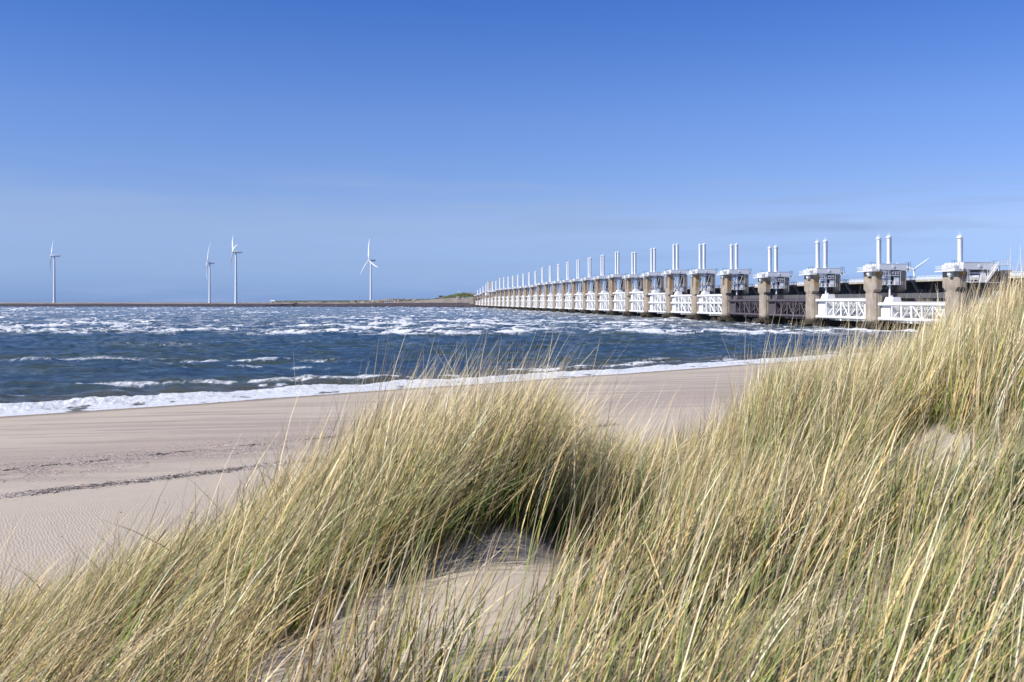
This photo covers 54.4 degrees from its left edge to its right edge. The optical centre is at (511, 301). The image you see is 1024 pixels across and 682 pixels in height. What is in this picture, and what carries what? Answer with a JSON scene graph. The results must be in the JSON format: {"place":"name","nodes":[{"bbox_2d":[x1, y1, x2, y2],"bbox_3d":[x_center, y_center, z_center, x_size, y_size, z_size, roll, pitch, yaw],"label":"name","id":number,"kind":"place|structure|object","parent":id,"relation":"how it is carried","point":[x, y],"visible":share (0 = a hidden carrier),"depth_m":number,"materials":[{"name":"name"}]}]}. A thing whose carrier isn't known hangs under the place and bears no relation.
{"place":"outdoors","nodes":[
{"label":"outdoors","id":0,"kind":"place"},
{"bbox_2d":[0,302,271,302],"bbox_3d":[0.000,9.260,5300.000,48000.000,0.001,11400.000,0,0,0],"label":"sea","id":1,"kind":"structure","parent":0,"point":[135,302],"depth_m":7304.30,"materials":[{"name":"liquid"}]},
{"bbox_2d":[906,258,928,278],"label":"wind turbine","id":2,"kind":"object","parent":1,"relation":"in","point":[914,269],"visible":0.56,"depth_m":2383.85,"materials":[{"name":"white metal"}]},
{"bbox_2d":[0,298,475,306],"bbox_3d":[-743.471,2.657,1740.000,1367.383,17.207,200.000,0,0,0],"label":"dam","id":3,"kind":"structure","parent":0,"point":[454,302],"depth_m":1726.76,"materials":[{"name":"stone"}]},
{"bbox_2d":[50,240,60,302],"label":"wind turbine","id":4,"kind":"object","parent":3,"relation":"on","point":[54,287],"visible":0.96,"depth_m":1848.57,"materials":[{"name":"white metal"}]},
{"bbox_2d":[205,242,214,302],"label":"wind turbine","id":5,"kind":"object","parent":3,"relation":"on","point":[207,263],"visible":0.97,"depth_m":2168.16,"materials":[{"name":"white metal"}]},
{"bbox_2d":[230,238,241,302],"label":"wind turbine","id":6,"kind":"object","parent":3,"relation":"on","point":[233,251],"visible":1,"depth_m":1688.47,"materials":[{"name":"white metal"}]},
{"bbox_2d":[467,297,479,303],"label":"abutment","id":7,"kind":"object","parent":3,"relation":"on","point":[471,300],"visible":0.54,"depth_m":1656.00,"materials":[{"name":"concrete"}]},
{"bbox_2d":[273,301,338,302],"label":"scrub dunes","id":8,"kind":"structure","parent":0,"point":[308,302],"depth_m":2371.35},
{"bbox_2d":[0,423,625,498],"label":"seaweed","id":9,"kind":"object","parent":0,"point":[22,493],"visible":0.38,"depth_m":42.10,"materials":[{"name":"brown plant"}]},
{"bbox_2d":[276,300,365,301],"bbox_3d":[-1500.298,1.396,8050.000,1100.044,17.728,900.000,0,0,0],"label":"distant hills","id":10,"kind":"structure","parent":0,"point":[315,300],"depth_m":8006.75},
{"bbox_2d":[336,298,429,302],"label":"scrub dunes","id":11,"kind":"structure","parent":0,"point":[382,300],"depth_m":1957.13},
{"bbox_2d":[360,238,376,299],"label":"wind turbine","id":12,"kind":"object","parent":11,"relation":"on","point":[371,263],"visible":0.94,"depth_m":2048.49,"materials":[{"name":"white metal"}]},
{"bbox_2d":[430,292,479,299],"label":"green hill","id":13,"kind":"structure","parent":0,"point":[463,295],"depth_m":1780.15,"materials":[{"name":"green plant"}]},
{"bbox_2d":[0,306,925,416],"bbox_3d":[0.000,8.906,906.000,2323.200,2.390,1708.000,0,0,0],"label":"sea","id":14,"kind":"structure","parent":0,"point":[56,359],"depth_m":194.28,"materials":[{"name":"liquid"}]},
{"bbox_2d":[476,288,482,306],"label":"barrier pier","id":15,"kind":"structure","parent":14,"relation":"in","point":[478,297],"depth_m":1604.24,"materials":[{"name":"concrete"}]},
{"bbox_2d":[479,286,483,306],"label":"barrier pier","id":16,"kind":"structure","parent":14,"relation":"in","point":[480,294],"depth_m":1559.57,"materials":[{"name":"concrete"}]},
{"bbox_2d":[481,284,488,306],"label":"barrier pier","id":17,"kind":"structure","parent":14,"relation":"in","point":[483,293],"depth_m":1514.97,"materials":[{"name":"concrete"}]},
{"bbox_2d":[488,281,492,307],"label":"barrier pier","id":18,"kind":"structure","parent":14,"relation":"in","point":[490,297],"depth_m":1425.72,"materials":[{"name":"concrete"}]},
{"bbox_2d":[491,281,496,307],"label":"barrier pier","id":19,"kind":"structure","parent":14,"relation":"in","point":[493,294],"depth_m":1381.35,"materials":[{"name":"concrete"}]},
{"bbox_2d":[495,278,500,307],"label":"barrier pier","id":20,"kind":"structure","parent":14,"relation":"in","point":[497,294],"depth_m":1336.65,"materials":[{"name":"concrete"}]},
{"bbox_2d":[498,277,505,308],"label":"barrier pier","id":21,"kind":"structure","parent":14,"relation":"in","point":[501,290],"depth_m":1291.89,"materials":[{"name":"concrete"}]},
{"bbox_2d":[503,277,511,308],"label":"barrier pier","id":22,"kind":"structure","parent":14,"relation":"in","point":[506,292],"depth_m":1247.17,"materials":[{"name":"concrete"}]},
{"bbox_2d":[506,295,508,306],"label":"sluice gate","id":23,"kind":"structure","parent":22,"relation":"attached to","point":[507,301],"depth_m":1232.62,"materials":[{"name":"white metal"}]},
{"bbox_2d":[507,275,516,308],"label":"barrier pier","id":24,"kind":"structure","parent":14,"relation":"in","point":[509,290],"depth_m":1202.60,"materials":[{"name":"concrete"}]},
{"bbox_2d":[510,295,516,306],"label":"sluice gate","id":25,"kind":"structure","parent":24,"relation":"attached to","point":[512,301],"depth_m":1183.05,"materials":[{"name":"white metal"}]},
{"bbox_2d":[512,274,518,308],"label":"barrier pier","id":26,"kind":"structure","parent":14,"relation":"in","point":[514,292],"depth_m":1158.02,"materials":[{"name":"concrete"}]},
{"bbox_2d":[515,295,518,306],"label":"sluice gate","id":27,"kind":"structure","parent":26,"relation":"attached to","point":[517,301],"depth_m":1138.53,"materials":[{"name":"white metal"}]},
{"bbox_2d":[517,273,523,309],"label":"barrier pier","id":28,"kind":"structure","parent":14,"relation":"in","point":[521,290],"depth_m":1113.27,"materials":[{"name":"concrete"}]},
{"bbox_2d":[520,295,524,307],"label":"sluice gate","id":29,"kind":"structure","parent":28,"relation":"attached to","point":[522,301],"depth_m":1099.36,"materials":[{"name":"white metal"}]},
{"bbox_2d":[523,272,529,309],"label":"barrier pier","id":30,"kind":"structure","parent":14,"relation":"in","point":[526,290],"depth_m":1068.75,"materials":[{"name":"concrete"}]},
{"bbox_2d":[526,294,530,307],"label":"sluice gate","id":31,"kind":"structure","parent":30,"relation":"attached to","point":[528,301],"depth_m":1054.33,"materials":[{"name":"white metal"}]},
{"bbox_2d":[529,271,536,309],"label":"barrier pier","id":32,"kind":"structure","parent":14,"relation":"in","point":[533,290],"depth_m":1024.22,"materials":[{"name":"concrete"}]},
{"bbox_2d":[533,294,537,307],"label":"sluice gate","id":33,"kind":"structure","parent":32,"relation":"attached to","point":[535,298],"depth_m":1011.18,"materials":[{"name":"white metal"}]},
{"bbox_2d":[535,268,548,310],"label":"barrier pier","id":34,"kind":"structure","parent":14,"relation":"in","point":[540,288],"depth_m":979.67,"materials":[{"name":"concrete"}]},
{"bbox_2d":[539,293,548,307],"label":"sluice gate","id":35,"kind":"structure","parent":34,"relation":"attached to","point":[542,301],"depth_m":965.83,"materials":[{"name":"white metal"}]},
{"bbox_2d":[543,265,556,310],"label":"barrier pier","id":36,"kind":"structure","parent":14,"relation":"in","point":[546,285],"depth_m":935.11,"materials":[{"name":"concrete"}]},
{"bbox_2d":[550,264,560,311],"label":"barrier pier","id":37,"kind":"structure","parent":14,"relation":"in","point":[555,283],"depth_m":890.41,"materials":[{"name":"concrete"}]},
{"bbox_2d":[547,293,556,308],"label":"sluice gate","id":38,"kind":"structure","parent":37,"relation":"attached to","point":[550,301],"depth_m":915.30,"materials":[{"name":"white metal"}]},
{"bbox_2d":[555,292,561,308],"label":"sluice gate","id":39,"kind":"structure","parent":37,"relation":"attached to","point":[558,300],"depth_m":875.71,"materials":[{"name":"white metal"}]},
{"bbox_2d":[559,261,570,311],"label":"barrier pier","id":40,"kind":"structure","parent":14,"relation":"in","point":[565,286],"depth_m":845.88,"materials":[{"name":"concrete"}]},
{"bbox_2d":[564,292,571,309],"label":"sluice gate","id":41,"kind":"structure","parent":40,"relation":"attached to","point":[568,301],"depth_m":831.62,"materials":[{"name":"white metal"}]},
{"bbox_2d":[569,259,581,312],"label":"barrier pier","id":42,"kind":"structure","parent":14,"relation":"in","point":[575,286],"depth_m":801.29,"materials":[{"name":"concrete"}]},
{"bbox_2d":[580,257,594,313],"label":"barrier pier","id":43,"kind":"structure","parent":14,"relation":"in","point":[585,285],"depth_m":756.54,"materials":[{"name":"concrete"}]},
{"bbox_2d":[574,291,582,309],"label":"sluice gate","id":44,"kind":"structure","parent":43,"relation":"attached to","point":[578,300],"depth_m":786.99,"materials":[{"name":"white metal"}]},
{"bbox_2d":[592,254,608,313],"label":"barrier pier","id":45,"kind":"structure","parent":14,"relation":"in","point":[602,278],"depth_m":712.08,"materials":[{"name":"concrete"}]},
{"bbox_2d":[585,290,600,310],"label":"sluice gate","id":46,"kind":"structure","parent":45,"relation":"attached to","point":[590,300],"depth_m":742.45,"materials":[{"name":"white metal"}]},
{"bbox_2d":[606,251,625,314],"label":"barrier pier","id":47,"kind":"structure","parent":14,"relation":"in","point":[614,283],"depth_m":667.31,"materials":[{"name":"concrete"}]},
{"bbox_2d":[598,290,608,311],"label":"sluice gate","id":48,"kind":"structure","parent":47,"relation":"attached to","point":[604,300],"depth_m":697.60,"materials":[{"name":"white metal"}]},
{"bbox_2d":[622,251,642,315],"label":"barrier pier","id":49,"kind":"structure","parent":14,"relation":"in","point":[629,279],"depth_m":622.57,"materials":[{"name":"concrete"}]},
{"bbox_2d":[613,289,624,311],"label":"sluice gate","id":50,"kind":"structure","parent":49,"relation":"attached to","point":[619,300],"depth_m":653.39,"materials":[{"name":"white metal"}]},
{"bbox_2d":[640,247,664,317],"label":"barrier pier","id":51,"kind":"structure","parent":14,"relation":"in","point":[648,277],"depth_m":578.17,"materials":[{"name":"concrete"}]},
{"bbox_2d":[629,289,652,312],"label":"sluice gate","id":52,"kind":"structure","parent":51,"relation":"attached to","point":[637,300],"depth_m":609.08,"materials":[{"name":"white metal"}]},
{"bbox_2d":[661,243,687,317],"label":"barrier pier","id":53,"kind":"structure","parent":14,"relation":"in","point":[670,285],"depth_m":533.53,"materials":[{"name":"concrete"}]},
{"bbox_2d":[648,290,673,313],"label":"sluice gate","id":54,"kind":"structure","parent":53,"relation":"attached to","point":[657,302],"depth_m":563.33,"materials":[{"name":"white metal"}]},
{"bbox_2d":[686,243,720,319],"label":"barrier pier","id":55,"kind":"structure","parent":14,"relation":"in","point":[696,283],"depth_m":488.94,"materials":[{"name":"concrete"}]},
{"bbox_2d":[670,291,699,314],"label":"sluice gate","id":56,"kind":"structure","parent":55,"relation":"attached to","point":[681,303],"depth_m":518.58,"materials":[{"name":"white metal"}]},
{"bbox_2d":[716,242,758,321],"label":"barrier pier","id":57,"kind":"structure","parent":14,"relation":"in","point":[741,283],"depth_m":444.31,"materials":[{"name":"concrete"}]},
{"bbox_2d":[697,290,733,315],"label":"sluice gate","id":58,"kind":"structure","parent":57,"relation":"attached to","point":[709,304],"depth_m":474.63,"materials":[{"name":"white metal"}]},
{"bbox_2d":[754,243,805,324],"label":"barrier pier","id":59,"kind":"structure","parent":14,"relation":"in","point":[780,280],"depth_m":399.75,"materials":[{"name":"concrete"}]},
{"bbox_2d":[728,290,769,316],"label":"sluice gate","id":60,"kind":"structure","parent":59,"relation":"attached to","point":[740,306],"depth_m":429.97,"materials":[{"name":"metal"}]},
{"bbox_2d":[799,238,864,326],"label":"barrier pier","id":61,"kind":"structure","parent":14,"relation":"in","point":[831,281],"depth_m":355.20,"materials":[{"name":"concrete"}]},
{"bbox_2d":[767,289,817,318],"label":"sluice gate","id":62,"kind":"structure","parent":61,"relation":"attached to","point":[779,303],"depth_m":384.05,"materials":[{"name":"metal"}]},
{"bbox_2d":[857,232,944,330],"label":"barrier pier","id":63,"kind":"structure","parent":14,"relation":"in","point":[894,279],"depth_m":310.69,"materials":[{"name":"concrete"}]},
{"bbox_2d":[815,288,864,320],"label":"sluice gate","id":64,"kind":"structure","parent":63,"relation":"attached to","point":[831,307],"depth_m":340.44,"materials":[{"name":"white metal"}]},
{"bbox_2d":[934,233,1019,320],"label":"barrier pier","id":65,"kind":"structure","parent":14,"relation":"in","point":[952,282],"depth_m":266.33,"materials":[{"name":"concrete"}]},
{"bbox_2d":[655,271,1023,294],"bbox_3d":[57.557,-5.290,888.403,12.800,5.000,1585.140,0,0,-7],"label":"road bridge","id":66,"kind":"structure","parent":65,"relation":"on","point":[934,285],"depth_m":325.84,"materials":[{"name":"concrete"}]},
{"bbox_2d":[878,286,944,324],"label":"sluice gate","id":67,"kind":"structure","parent":65,"relation":"attached to","point":[888,302],"depth_m":296.48,"materials":[{"name":"white metal"}]},
{"bbox_2d":[980,291,1002,303],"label":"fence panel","id":68,"kind":"object","parent":65,"relation":"attached to","point":[990,298],"visible":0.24,"depth_m":264.06,"materials":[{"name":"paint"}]},
{"bbox_2d":[0,356,1023,681],"bbox_3d":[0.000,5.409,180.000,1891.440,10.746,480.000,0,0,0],"label":"beach","id":69,"kind":"structure","parent":0,"point":[52,522],"depth_m":38.88,"materials":[{"name":"beige sand"}]},
{"bbox_2d":[0,433,358,470],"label":"seaweed","id":70,"kind":"object","parent":69,"relation":"on","point":[161,454],"visible":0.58,"depth_m":50.56,"materials":[{"name":"brown plant"}]},
{"bbox_2d":[0,416,600,486],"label":"shells","id":71,"kind":"object","parent":69,"relation":"on","point":[170,454],"visible":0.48,"depth_m":50.50},
{"bbox_2d":[29,423,614,495],"bbox_3d":[-7.788,7.573,49.023,38.063,0.124,1.787,0,0,-41],"label":"seaweed","id":72,"kind":"object","parent":69,"relation":"on","point":[174,476],"visible":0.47,"depth_m":42.58,"materials":[{"name":"brown plant"}]},
{"bbox_2d":[0,250,1023,681],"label":"marram grass","id":73,"kind":"structure","parent":69,"relation":"on","point":[390,492],"depth_m":5.05,"materials":[{"name":"plant"}]},
{"bbox_2d":[0,0,1023,301],"label":"sky","id":74,"kind":"structure","parent":0,"point":[472,143],"materials":[{"name":"blue"}]},
{"bbox_2d":[742,296,758,321],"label":"crest beam","id":75,"kind":"structure","parent":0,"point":[750,297],"depth_m":435.99,"materials":[{"name":"concrete"}]},
{"bbox_2d":[783,295,805,324],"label":"crest beam","id":76,"kind":"structure","parent":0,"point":[794,322],"depth_m":387.76,"materials":[{"name":"concrete"}]},
{"bbox_2d":[834,294,864,327],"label":"crest beam","id":77,"kind":"structure","parent":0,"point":[848,296],"depth_m":341.91,"materials":[{"name":"concrete"}]},
{"bbox_2d":[897,293,944,329],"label":"crest beam","id":78,"kind":"structure","parent":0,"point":[920,295],"depth_m":298.20,"materials":[{"name":"concrete"}]},
{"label":"barrier pier","id":79,"kind":"object","parent":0,"visible":0},
{"bbox_2d":[485,281,491,295],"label":"control tower","id":80,"kind":"structure","parent":79,"relation":"on","point":[489,288],"depth_m":1470.87,"materials":[{"name":"white concrete"}]}
]}

